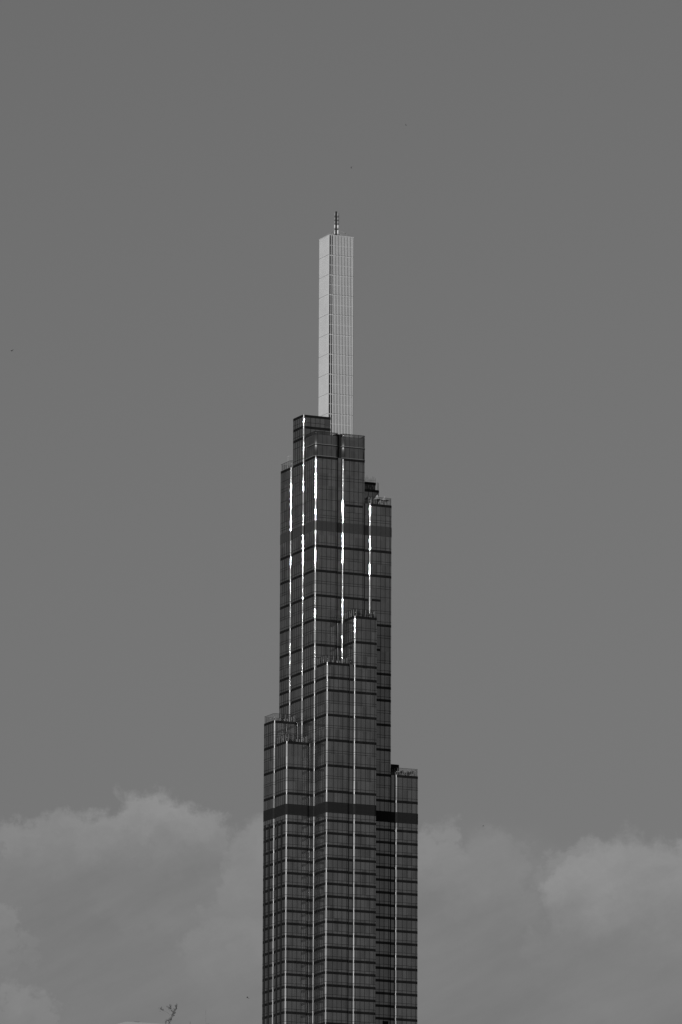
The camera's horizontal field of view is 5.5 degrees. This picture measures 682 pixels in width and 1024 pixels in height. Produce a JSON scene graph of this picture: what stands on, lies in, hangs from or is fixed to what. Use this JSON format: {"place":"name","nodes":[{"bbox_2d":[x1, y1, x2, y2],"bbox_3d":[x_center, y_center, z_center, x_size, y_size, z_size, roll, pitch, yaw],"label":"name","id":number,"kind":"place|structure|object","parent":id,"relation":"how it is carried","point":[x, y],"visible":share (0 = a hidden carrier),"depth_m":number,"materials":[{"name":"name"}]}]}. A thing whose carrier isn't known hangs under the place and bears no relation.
{"place":"outdoors","nodes":[
{"label":"outdoors","id":0,"kind":"place"},
{"bbox_2d":[119,1022,157,1023],"bbox_3d":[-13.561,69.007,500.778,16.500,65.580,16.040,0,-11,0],"label":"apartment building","id":1,"kind":"structure","parent":0,"point":[136,1023],"depth_m":502.71,"materials":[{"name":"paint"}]},
{"bbox_2d":[0,0,681,1023],"label":"sky","id":2,"kind":"structure","parent":0,"point":[173,173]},
{"label":"ground","id":3,"kind":"structure","parent":0,"visible":0},
{"bbox_2d":[160,1004,176,1023],"bbox_3d":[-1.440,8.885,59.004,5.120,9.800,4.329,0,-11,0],"label":"sparse tree","id":4,"kind":"object","parent":3,"relation":"on","point":[173,1013],"visible":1,"depth_m":60.34,"materials":[{"name":"plant"}]},
{"bbox_2d":[262,211,417,1023],"bbox_3d":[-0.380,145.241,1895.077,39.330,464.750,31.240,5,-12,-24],"label":"glass skyscraper","id":5,"kind":"structure","parent":3,"relation":"on","point":[340,878],"depth_m":1902.21,"materials":[{"name":"glass"}]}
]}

